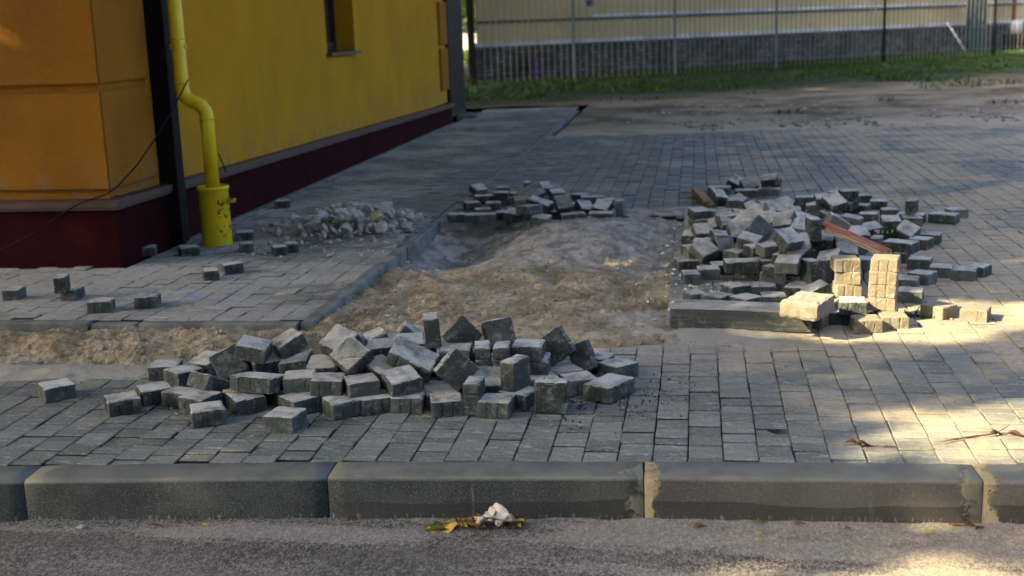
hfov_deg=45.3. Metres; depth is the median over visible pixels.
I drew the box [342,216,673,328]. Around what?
pit stones
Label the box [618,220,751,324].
heap chips
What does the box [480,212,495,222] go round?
paving block
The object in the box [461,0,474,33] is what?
street tree
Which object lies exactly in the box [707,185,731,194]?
paving block
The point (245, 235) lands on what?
paving block
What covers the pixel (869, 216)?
paving block
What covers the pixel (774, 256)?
paving block
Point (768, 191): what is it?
paving block
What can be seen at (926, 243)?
paving block
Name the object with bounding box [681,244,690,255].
paving block
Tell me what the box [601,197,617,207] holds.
paving block
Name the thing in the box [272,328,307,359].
paving block
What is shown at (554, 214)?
paving block
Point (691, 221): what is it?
paving block
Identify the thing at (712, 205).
paving block
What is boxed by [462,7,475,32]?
sky
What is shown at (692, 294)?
paving block
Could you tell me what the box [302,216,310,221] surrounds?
rubble stone
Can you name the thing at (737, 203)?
paving block
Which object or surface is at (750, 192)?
paving block
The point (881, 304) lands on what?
paving block
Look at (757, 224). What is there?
paving block
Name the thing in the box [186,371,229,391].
paving block
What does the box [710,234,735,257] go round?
paving block
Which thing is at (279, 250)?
paving block
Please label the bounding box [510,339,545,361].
paving block
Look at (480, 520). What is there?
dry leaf
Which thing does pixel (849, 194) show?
paving block
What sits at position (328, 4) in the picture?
window
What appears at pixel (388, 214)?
rubble stone
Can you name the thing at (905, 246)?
paving block
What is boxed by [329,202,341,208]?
rubble stone
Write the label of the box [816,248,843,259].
paving block
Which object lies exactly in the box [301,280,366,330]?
edging stone
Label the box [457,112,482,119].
concrete slab
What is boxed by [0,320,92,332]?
edging stone
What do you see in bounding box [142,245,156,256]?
paving block
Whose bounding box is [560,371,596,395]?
paving block
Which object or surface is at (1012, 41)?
crate
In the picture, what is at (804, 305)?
block
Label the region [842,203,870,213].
paving block
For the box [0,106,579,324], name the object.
path
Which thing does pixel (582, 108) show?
ground
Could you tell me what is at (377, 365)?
paving block
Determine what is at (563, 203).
paving block
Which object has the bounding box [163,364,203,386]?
paving block
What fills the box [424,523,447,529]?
fallen leaf
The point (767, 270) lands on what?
paving block
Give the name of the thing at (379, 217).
rubble stone
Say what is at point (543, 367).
paving block
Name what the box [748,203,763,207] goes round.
paving block
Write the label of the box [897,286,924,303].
paving block
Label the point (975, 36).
metal column
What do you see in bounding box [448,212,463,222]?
paving block
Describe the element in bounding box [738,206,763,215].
paving block
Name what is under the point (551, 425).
sand grit
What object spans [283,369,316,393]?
paving block
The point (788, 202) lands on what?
paving block
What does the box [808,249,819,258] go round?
paving block
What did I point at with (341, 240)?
rubble chips
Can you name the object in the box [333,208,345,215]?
rubble stone
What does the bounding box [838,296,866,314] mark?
paving block
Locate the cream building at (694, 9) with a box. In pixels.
[475,0,1023,80]
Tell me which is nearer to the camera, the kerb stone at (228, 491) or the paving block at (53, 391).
the kerb stone at (228, 491)
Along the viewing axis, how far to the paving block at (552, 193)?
9.81 m
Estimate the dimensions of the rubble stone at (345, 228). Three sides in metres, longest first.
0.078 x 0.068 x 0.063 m
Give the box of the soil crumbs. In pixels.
[516,373,747,429]
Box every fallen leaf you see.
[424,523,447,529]
[428,521,457,532]
[466,522,479,528]
[693,523,705,526]
[845,439,860,444]
[856,440,868,444]
[959,521,975,525]
[1009,430,1023,436]
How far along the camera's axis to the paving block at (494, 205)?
9.32 m
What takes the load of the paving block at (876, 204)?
on the pavement
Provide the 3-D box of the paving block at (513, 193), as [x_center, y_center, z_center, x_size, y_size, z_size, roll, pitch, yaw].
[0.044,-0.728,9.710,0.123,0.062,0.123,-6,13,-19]
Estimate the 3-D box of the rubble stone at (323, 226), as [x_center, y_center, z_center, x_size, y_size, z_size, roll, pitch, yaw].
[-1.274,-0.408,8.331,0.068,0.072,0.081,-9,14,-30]
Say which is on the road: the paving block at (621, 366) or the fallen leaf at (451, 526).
the fallen leaf at (451, 526)
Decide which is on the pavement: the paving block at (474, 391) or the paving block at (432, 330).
the paving block at (474, 391)
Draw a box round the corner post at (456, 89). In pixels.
[443,0,465,122]
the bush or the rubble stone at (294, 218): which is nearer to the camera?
the rubble stone at (294, 218)
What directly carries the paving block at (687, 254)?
on the paving block at (683, 263)
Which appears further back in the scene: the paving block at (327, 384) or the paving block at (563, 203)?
the paving block at (563, 203)
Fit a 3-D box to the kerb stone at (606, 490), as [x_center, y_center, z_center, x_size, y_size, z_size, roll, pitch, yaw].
[-0.079,0.729,3.978,1.004,0.301,0.152,-1,12,5]
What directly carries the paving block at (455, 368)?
on the paving block at (435, 388)
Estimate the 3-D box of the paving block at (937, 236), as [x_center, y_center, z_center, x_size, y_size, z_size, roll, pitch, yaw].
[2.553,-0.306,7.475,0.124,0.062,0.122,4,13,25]
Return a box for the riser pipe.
[167,0,235,246]
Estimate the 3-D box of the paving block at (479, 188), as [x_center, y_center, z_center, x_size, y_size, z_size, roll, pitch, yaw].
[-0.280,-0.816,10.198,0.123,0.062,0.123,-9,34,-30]
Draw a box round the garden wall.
[463,34,475,49]
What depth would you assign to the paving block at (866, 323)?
5.43 m
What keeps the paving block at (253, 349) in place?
on the paving block at (270, 364)
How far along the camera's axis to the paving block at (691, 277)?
6.53 m
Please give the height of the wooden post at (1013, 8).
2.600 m
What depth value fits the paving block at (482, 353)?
4.69 m
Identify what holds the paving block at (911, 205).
on the paving block at (917, 220)
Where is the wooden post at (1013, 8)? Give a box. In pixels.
[1012,0,1016,20]
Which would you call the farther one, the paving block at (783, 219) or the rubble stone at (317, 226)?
the rubble stone at (317, 226)
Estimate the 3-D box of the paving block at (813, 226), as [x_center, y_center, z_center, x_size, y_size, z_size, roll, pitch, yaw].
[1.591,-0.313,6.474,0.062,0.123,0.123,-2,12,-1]
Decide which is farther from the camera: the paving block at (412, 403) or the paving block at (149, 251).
the paving block at (149, 251)
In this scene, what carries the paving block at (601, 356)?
on the pavement
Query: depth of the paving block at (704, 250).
6.88 m
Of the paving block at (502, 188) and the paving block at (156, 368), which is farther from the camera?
the paving block at (502, 188)
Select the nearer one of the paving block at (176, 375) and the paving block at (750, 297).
the paving block at (176, 375)
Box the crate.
[1002,33,1023,49]
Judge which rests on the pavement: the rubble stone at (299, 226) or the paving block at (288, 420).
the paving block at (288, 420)
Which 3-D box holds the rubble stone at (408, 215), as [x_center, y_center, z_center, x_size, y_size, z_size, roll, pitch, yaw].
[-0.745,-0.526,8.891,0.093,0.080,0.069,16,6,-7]
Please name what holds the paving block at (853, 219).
on the paving block
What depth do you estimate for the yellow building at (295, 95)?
8.81 m
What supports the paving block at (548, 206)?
on the paving block at (554, 214)
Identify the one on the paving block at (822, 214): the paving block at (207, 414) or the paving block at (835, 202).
the paving block at (835, 202)
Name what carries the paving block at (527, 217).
on the sand
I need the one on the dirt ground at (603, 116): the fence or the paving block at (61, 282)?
the fence
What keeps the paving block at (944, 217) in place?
on the pavement
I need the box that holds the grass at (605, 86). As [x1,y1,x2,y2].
[465,48,1023,114]
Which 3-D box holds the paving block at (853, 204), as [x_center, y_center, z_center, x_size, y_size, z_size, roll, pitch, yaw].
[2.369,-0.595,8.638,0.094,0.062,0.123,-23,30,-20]
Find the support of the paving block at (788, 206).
on the paving block
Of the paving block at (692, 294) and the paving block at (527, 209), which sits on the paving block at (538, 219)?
the paving block at (527, 209)
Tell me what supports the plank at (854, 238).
on the paving block at (847, 247)
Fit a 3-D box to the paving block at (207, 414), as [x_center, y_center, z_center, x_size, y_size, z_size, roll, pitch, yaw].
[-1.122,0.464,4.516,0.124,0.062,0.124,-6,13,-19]
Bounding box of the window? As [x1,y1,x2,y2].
[324,0,360,55]
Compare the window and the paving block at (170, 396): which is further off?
the window
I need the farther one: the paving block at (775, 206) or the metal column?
the metal column
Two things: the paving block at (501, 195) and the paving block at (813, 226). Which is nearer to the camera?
the paving block at (813, 226)
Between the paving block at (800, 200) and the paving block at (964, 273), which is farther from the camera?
the paving block at (800, 200)
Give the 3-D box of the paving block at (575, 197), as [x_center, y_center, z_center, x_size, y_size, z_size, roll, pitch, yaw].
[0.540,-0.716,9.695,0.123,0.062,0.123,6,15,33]
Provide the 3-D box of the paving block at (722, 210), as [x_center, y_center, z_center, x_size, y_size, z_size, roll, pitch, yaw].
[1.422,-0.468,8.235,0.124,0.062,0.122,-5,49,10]
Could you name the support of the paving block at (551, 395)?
on the pavement
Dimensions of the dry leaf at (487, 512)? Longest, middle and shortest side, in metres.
0.051 x 0.036 x 0.028 m
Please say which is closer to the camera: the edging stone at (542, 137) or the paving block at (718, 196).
the paving block at (718, 196)
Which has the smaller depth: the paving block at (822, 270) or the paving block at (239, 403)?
the paving block at (239, 403)
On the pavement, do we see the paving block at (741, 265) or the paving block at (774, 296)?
the paving block at (774, 296)
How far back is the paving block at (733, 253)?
6.82 m
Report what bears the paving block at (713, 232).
on the pavement
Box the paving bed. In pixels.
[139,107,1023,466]
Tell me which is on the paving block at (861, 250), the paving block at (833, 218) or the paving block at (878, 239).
the paving block at (833, 218)
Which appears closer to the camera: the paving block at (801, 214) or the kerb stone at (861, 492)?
the kerb stone at (861, 492)
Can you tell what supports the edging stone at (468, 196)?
on the pavement
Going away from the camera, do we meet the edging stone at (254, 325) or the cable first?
the edging stone at (254, 325)
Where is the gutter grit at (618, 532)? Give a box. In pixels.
[1,517,1023,569]
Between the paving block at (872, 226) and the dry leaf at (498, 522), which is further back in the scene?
the paving block at (872, 226)
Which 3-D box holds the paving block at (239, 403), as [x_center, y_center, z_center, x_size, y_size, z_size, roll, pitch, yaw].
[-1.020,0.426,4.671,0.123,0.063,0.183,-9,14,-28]
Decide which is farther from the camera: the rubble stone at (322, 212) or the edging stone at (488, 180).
the edging stone at (488, 180)
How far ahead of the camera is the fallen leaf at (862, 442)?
4.03 m
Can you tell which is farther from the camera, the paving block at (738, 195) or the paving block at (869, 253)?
the paving block at (738, 195)
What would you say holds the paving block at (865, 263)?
on the paving block
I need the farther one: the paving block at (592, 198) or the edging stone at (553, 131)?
the edging stone at (553, 131)
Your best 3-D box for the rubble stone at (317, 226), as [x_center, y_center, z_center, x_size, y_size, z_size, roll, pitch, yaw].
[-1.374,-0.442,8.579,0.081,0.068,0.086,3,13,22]
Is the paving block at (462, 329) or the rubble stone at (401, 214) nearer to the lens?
the paving block at (462, 329)
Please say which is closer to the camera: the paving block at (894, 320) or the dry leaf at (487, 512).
the dry leaf at (487, 512)
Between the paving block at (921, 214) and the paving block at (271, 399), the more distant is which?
the paving block at (921, 214)
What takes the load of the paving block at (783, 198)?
on the pavement
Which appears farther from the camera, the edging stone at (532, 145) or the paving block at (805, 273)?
the edging stone at (532, 145)
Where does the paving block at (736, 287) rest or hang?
on the pavement
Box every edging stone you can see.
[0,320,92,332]
[92,322,138,329]
[139,321,300,330]
[187,122,455,242]
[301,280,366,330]
[357,247,406,287]
[400,222,437,263]
[433,203,462,233]
[456,192,472,202]
[482,172,500,185]
[524,141,539,150]
[537,134,549,140]
[545,127,558,135]
[554,120,565,132]
[562,115,572,126]
[570,110,578,118]
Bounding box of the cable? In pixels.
[0,79,187,250]
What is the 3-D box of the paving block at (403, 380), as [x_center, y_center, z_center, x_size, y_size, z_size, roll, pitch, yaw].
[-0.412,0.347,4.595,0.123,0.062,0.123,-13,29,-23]
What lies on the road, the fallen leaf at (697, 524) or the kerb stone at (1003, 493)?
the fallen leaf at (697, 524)
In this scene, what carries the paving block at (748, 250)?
on the paving block
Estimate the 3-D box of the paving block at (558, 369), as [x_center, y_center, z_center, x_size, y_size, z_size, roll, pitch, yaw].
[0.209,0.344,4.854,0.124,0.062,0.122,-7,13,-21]
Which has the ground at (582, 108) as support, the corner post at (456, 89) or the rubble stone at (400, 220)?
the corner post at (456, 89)
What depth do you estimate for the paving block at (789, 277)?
6.36 m
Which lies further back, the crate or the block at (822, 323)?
the crate
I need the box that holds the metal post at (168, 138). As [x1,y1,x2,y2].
[142,0,189,246]
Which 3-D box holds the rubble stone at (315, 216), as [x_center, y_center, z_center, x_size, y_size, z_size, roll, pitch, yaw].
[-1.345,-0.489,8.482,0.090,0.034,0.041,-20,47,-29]
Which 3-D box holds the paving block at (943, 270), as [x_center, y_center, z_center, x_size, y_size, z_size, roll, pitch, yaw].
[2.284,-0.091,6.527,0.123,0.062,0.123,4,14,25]
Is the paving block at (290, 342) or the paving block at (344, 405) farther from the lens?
the paving block at (290, 342)
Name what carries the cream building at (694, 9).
on the ground at (582, 108)
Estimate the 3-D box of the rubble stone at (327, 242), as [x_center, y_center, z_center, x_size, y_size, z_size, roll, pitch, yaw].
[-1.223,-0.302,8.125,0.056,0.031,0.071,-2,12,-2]
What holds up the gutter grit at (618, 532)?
on the road
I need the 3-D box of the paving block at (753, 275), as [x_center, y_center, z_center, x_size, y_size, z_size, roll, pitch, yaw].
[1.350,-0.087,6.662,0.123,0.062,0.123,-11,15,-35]
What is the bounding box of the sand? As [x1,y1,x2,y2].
[0,206,822,401]
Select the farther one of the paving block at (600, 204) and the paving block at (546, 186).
the paving block at (546, 186)
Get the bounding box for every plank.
[691,187,711,207]
[822,221,891,253]
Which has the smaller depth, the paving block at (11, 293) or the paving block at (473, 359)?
the paving block at (473, 359)
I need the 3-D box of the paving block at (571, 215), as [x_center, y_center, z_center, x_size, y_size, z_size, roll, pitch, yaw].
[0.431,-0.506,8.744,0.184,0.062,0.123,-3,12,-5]
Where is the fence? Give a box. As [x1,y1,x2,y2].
[466,0,1023,84]
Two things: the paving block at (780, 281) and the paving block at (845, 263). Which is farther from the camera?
the paving block at (780, 281)
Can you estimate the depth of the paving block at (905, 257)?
6.88 m
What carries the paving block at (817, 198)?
on the paving block
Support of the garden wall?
on the dirt ground at (603, 116)
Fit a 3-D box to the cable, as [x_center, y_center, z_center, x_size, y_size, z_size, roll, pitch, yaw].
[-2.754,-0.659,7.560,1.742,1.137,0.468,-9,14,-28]
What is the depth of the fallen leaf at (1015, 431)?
4.07 m
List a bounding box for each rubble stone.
[274,228,280,235]
[290,214,303,223]
[294,223,302,230]
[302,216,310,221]
[311,214,322,219]
[312,223,320,229]
[313,217,320,223]
[316,209,328,215]
[318,223,328,232]
[323,214,330,220]
[323,240,331,244]
[326,209,333,214]
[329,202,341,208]
[329,226,337,235]
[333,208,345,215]
[333,216,337,223]
[337,214,343,222]
[341,223,352,232]
[343,206,355,220]
[351,212,359,218]
[352,220,364,227]
[355,210,364,220]
[361,206,371,213]
[365,223,371,229]
[366,213,382,220]
[368,210,380,222]
[375,220,387,232]
[378,201,392,207]
[379,204,388,210]
[383,212,391,216]
[387,224,395,230]
[396,210,404,217]
[396,218,405,222]
[402,225,412,231]
[404,210,413,221]
[404,222,412,226]
[414,212,423,219]
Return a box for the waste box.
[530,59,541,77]
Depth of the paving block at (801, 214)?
7.28 m
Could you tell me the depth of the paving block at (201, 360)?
5.09 m
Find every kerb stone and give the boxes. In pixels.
[0,466,41,521]
[24,462,334,519]
[328,461,643,519]
[644,462,982,523]
[972,464,1023,523]
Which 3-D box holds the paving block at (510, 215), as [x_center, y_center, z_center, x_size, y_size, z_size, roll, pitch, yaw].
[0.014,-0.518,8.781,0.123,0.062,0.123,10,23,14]
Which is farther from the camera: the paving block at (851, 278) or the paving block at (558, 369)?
the paving block at (851, 278)
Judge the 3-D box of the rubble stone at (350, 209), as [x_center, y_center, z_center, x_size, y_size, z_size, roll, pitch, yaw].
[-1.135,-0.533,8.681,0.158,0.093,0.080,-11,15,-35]
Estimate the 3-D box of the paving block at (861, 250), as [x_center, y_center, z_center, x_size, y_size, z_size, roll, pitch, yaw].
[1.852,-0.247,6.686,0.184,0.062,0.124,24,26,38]
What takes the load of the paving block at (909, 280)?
on the pavement
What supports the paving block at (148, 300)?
on the path
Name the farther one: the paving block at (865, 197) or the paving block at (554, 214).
the paving block at (865, 197)
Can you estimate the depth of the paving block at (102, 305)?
6.36 m
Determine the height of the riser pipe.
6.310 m
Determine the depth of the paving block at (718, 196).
8.77 m
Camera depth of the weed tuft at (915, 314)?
5.68 m
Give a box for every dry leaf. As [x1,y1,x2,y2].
[476,516,494,524]
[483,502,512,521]
[485,510,496,520]
[495,514,514,526]
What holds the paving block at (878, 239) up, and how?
on the pavement
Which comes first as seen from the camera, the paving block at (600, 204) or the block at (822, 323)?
the block at (822, 323)
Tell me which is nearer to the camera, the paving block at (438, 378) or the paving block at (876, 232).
the paving block at (438, 378)
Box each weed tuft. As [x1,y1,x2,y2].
[879,225,899,240]
[904,306,947,320]
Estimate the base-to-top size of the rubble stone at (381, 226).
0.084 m
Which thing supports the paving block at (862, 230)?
on the paving block
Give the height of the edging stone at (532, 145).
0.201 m
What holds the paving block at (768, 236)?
on the paving block
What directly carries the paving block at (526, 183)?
on the paving block
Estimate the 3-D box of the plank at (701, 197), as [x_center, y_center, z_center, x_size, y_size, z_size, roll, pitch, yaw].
[1.447,-0.695,9.374,0.060,0.050,0.780,-2,13,2]
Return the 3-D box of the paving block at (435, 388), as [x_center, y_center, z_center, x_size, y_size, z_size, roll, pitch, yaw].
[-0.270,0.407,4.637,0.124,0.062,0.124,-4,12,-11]
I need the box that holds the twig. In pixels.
[941,423,1023,441]
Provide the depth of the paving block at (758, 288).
6.17 m
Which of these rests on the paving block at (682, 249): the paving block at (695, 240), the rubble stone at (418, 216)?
the paving block at (695, 240)
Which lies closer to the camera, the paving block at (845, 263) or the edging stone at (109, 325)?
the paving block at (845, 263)
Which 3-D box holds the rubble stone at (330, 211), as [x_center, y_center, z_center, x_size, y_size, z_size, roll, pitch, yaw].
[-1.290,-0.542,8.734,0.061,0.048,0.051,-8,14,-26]
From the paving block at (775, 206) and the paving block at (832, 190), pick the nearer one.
the paving block at (775, 206)
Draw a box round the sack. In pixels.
[1010,20,1022,33]
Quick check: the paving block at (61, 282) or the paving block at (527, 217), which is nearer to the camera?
the paving block at (61, 282)
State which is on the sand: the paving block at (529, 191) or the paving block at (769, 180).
the paving block at (529, 191)
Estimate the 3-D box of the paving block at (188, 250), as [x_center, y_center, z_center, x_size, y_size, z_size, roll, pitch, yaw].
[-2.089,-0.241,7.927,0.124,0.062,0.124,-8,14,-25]
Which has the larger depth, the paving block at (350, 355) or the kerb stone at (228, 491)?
the paving block at (350, 355)
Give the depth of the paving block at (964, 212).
8.30 m
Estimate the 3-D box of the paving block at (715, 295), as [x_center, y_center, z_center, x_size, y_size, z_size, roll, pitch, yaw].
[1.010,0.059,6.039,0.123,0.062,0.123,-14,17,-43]
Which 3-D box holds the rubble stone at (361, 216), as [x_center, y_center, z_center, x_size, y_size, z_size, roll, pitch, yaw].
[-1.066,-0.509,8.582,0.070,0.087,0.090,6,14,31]
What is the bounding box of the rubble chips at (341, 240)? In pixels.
[243,213,431,256]
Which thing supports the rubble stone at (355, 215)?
on the rubble stone
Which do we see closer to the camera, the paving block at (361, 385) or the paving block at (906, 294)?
the paving block at (361, 385)
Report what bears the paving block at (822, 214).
on the paving block
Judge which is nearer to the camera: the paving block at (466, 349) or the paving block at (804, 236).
the paving block at (466, 349)
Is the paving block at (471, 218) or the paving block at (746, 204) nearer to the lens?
the paving block at (746, 204)
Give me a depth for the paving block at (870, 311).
5.58 m
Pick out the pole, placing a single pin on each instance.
(955, 35)
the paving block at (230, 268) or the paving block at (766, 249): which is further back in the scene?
the paving block at (230, 268)
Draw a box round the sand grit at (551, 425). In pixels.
[2,359,891,442]
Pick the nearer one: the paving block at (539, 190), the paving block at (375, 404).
the paving block at (375, 404)
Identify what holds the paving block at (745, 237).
on the paving block at (733, 253)
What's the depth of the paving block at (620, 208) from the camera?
8.82 m
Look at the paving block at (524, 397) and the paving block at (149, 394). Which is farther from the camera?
the paving block at (149, 394)
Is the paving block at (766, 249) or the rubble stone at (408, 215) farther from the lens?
the rubble stone at (408, 215)
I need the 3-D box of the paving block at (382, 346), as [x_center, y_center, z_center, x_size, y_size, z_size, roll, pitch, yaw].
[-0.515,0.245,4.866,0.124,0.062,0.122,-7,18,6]
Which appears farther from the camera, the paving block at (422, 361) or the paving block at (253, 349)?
the paving block at (253, 349)
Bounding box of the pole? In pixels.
[947,22,964,50]
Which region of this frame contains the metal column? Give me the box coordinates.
[966,0,986,51]
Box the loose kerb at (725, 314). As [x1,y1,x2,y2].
[670,299,812,331]
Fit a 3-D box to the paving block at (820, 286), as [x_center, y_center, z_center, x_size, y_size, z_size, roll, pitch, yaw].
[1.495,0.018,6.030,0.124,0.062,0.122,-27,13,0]
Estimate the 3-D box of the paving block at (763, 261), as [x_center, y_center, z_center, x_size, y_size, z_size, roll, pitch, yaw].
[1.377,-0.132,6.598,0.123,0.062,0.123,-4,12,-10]
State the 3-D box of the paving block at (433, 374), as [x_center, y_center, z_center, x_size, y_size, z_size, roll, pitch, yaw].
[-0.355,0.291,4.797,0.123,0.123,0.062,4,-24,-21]
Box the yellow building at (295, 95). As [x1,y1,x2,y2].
[0,0,454,268]
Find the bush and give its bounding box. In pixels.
[464,48,467,64]
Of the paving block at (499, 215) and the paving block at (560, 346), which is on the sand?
the paving block at (499, 215)
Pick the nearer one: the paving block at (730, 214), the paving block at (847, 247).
the paving block at (847, 247)
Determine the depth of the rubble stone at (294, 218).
8.65 m
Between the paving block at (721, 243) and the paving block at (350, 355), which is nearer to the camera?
the paving block at (350, 355)
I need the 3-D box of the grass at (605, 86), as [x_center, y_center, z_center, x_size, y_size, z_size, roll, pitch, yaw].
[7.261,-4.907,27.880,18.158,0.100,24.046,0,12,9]
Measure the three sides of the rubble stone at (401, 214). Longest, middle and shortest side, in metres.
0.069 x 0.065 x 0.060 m
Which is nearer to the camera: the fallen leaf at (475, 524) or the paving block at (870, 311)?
the fallen leaf at (475, 524)
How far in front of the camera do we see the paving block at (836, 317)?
5.58 m
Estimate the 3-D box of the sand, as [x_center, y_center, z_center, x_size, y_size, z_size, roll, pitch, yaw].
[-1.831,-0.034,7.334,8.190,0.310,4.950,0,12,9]
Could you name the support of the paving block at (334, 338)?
on the paving block at (322, 363)
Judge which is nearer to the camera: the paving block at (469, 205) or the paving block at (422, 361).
the paving block at (422, 361)
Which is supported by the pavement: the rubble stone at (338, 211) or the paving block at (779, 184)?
the paving block at (779, 184)
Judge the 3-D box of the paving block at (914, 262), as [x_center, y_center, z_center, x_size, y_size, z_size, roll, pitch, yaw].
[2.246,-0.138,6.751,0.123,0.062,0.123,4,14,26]
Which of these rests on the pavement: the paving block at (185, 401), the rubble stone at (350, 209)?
the paving block at (185, 401)
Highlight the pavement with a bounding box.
[0,120,1023,469]
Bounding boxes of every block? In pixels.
[2,286,26,300]
[38,378,76,403]
[53,273,70,293]
[60,286,84,300]
[87,297,115,313]
[104,391,141,416]
[134,292,161,308]
[136,381,170,406]
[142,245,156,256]
[147,359,182,380]
[161,386,197,407]
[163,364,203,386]
[178,244,199,256]
[178,389,222,412]
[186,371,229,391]
[187,350,217,375]
[189,400,225,427]
[202,267,219,280]
[209,343,249,380]
[220,261,243,274]
[222,388,266,415]
[230,371,284,393]
[234,335,272,363]
[235,229,254,240]
[239,241,253,252]
[247,352,280,373]
[262,391,283,406]
[262,406,307,433]
[271,244,287,256]
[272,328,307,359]
[275,199,290,208]
[278,349,313,373]
[278,392,321,413]
[282,241,298,252]
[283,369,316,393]
[306,355,340,372]
[310,372,345,395]
[319,324,361,355]
[322,393,361,419]
[329,335,373,374]
[344,373,380,397]
[359,354,393,391]
[359,389,391,415]
[360,335,366,346]
[362,326,388,342]
[366,337,397,356]
[381,365,422,396]
[385,336,440,382]
[390,390,425,413]
[394,332,424,345]
[396,319,419,333]
[422,312,441,348]
[423,346,436,376]
[423,377,447,385]
[423,384,457,408]
[429,392,463,417]
[433,346,477,391]
[436,362,443,380]
[439,343,472,361]
[441,315,482,344]
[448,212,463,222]
[463,200,480,210]
[463,212,479,223]
[463,376,485,415]
[469,183,487,194]
[472,339,491,362]
[472,366,500,392]
[473,194,492,203]
[474,207,491,212]
[475,340,490,366]
[477,393,515,418]
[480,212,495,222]
[481,316,516,352]
[485,201,501,210]
[492,341,510,366]
[493,191,509,200]
[493,197,512,205]
[495,210,506,220]
[496,186,509,190]
[498,386,534,410]
[500,354,530,392]
[503,209,523,222]
[510,191,516,196]
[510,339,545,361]
[512,195,528,207]
[516,187,533,196]
[516,204,542,214]
[524,181,530,186]
[525,195,554,213]
[525,214,533,220]
[526,181,545,197]
[530,213,551,225]
[530,352,550,374]
[530,370,558,385]
[534,377,568,413]
[540,181,553,194]
[540,325,576,366]
[543,209,558,219]
[548,188,565,199]
[550,363,583,377]
[553,194,573,213]
[559,211,585,219]
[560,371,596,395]
[568,338,597,370]
[570,193,589,201]
[574,200,592,215]
[580,195,603,204]
[583,373,634,403]
[588,211,614,218]
[589,351,613,372]
[592,198,612,210]
[597,357,638,376]
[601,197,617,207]
[614,198,626,216]
[674,257,698,271]
[681,230,693,244]
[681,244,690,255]
[681,270,700,284]
[682,289,705,299]
[684,245,694,257]
[687,206,710,219]
[688,217,706,226]
[689,237,718,263]
[691,223,712,237]
[692,238,710,243]
[696,265,719,279]
[701,291,733,300]
[704,257,722,264]
[706,217,717,229]
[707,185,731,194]
[707,187,728,204]
[707,203,725,208]
[707,208,719,217]
[708,229,727,237]
[709,261,733,274]
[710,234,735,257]
[714,208,731,216]
[715,212,736,222]
[716,215,732,230]
[719,281,751,294]
[723,248,749,258]
[723,257,759,272]
[726,174,743,189]
[726,198,746,208]
[726,220,747,243]
[729,193,748,201]
[729,293,761,301]
[731,212,753,222]
[732,208,741,213]
[734,188,758,197]
[735,231,762,248]
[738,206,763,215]
[739,176,758,187]
[743,214,772,239]
[743,243,760,257]
[744,199,756,208]
[745,271,760,279]
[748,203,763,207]
[752,282,775,294]
[755,242,778,257]
[755,256,771,270]
[756,199,774,202]
[756,209,775,224]
[757,187,780,196]
[760,271,773,281]
[760,291,787,302]
[761,173,778,186]
[762,228,775,241]
[762,263,791,277]
[763,201,786,211]
[770,227,804,251]
[772,178,781,191]
[772,210,796,228]
[772,251,778,264]
[773,196,795,205]
[774,254,800,273]
[774,273,786,291]
[779,200,793,204]
[779,242,811,257]
[779,291,834,320]
[783,203,800,210]
[784,283,808,297]
[786,275,799,280]
[786,277,805,284]
[790,218,804,231]
[791,208,812,218]
[795,195,813,205]
[797,232,811,247]
[800,205,805,211]
[800,258,816,283]
[800,279,832,293]
[805,216,821,241]
[806,201,817,216]
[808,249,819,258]
[808,259,834,282]
[811,234,835,250]
[812,299,837,328]
[813,193,830,206]
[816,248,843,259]
[818,209,840,221]
[820,191,847,213]
[824,212,850,229]
[828,188,837,192]
[828,307,849,324]
[830,255,860,271]
[832,280,861,296]
[833,236,858,257]
[834,271,861,284]
[838,189,858,199]
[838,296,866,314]
[841,213,863,225]
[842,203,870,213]
[846,199,858,211]
[849,225,870,239]
[850,314,882,333]
[857,193,871,202]
[858,211,877,222]
[858,246,868,253]
[859,251,874,255]
[859,255,872,270]
[863,221,882,235]
[867,307,873,313]
[868,282,897,297]
[868,296,896,310]
[869,270,897,284]
[870,199,887,209]
[870,235,883,243]
[870,254,900,271]
[873,230,893,239]
[877,311,909,329]
[879,207,899,215]
[880,215,901,229]
[881,238,919,253]
[893,252,909,263]
[894,220,920,239]
[896,211,925,223]
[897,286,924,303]
[898,275,919,286]
[901,215,922,226]
[905,198,918,213]
[907,236,933,249]
[907,255,932,269]
[907,269,937,285]
[919,231,941,244]
[920,301,956,320]
[928,211,959,223]
[928,263,953,278]
[944,207,968,217]
[951,266,977,281]
[959,304,991,322]
[969,262,991,277]
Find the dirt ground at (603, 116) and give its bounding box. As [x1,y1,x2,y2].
[464,49,1023,136]
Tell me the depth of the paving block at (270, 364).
4.88 m
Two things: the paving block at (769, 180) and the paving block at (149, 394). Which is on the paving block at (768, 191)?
the paving block at (769, 180)
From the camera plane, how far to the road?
3.67 m
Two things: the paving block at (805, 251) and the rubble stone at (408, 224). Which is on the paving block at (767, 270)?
the paving block at (805, 251)
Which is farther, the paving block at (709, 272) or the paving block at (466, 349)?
the paving block at (709, 272)
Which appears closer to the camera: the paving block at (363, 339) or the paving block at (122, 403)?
the paving block at (122, 403)
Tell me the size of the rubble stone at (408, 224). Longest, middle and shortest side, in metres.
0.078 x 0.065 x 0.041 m
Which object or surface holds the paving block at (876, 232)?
on the pavement
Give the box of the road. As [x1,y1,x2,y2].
[0,499,1023,575]
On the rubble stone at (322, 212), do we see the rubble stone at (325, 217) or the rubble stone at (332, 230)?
the rubble stone at (325, 217)

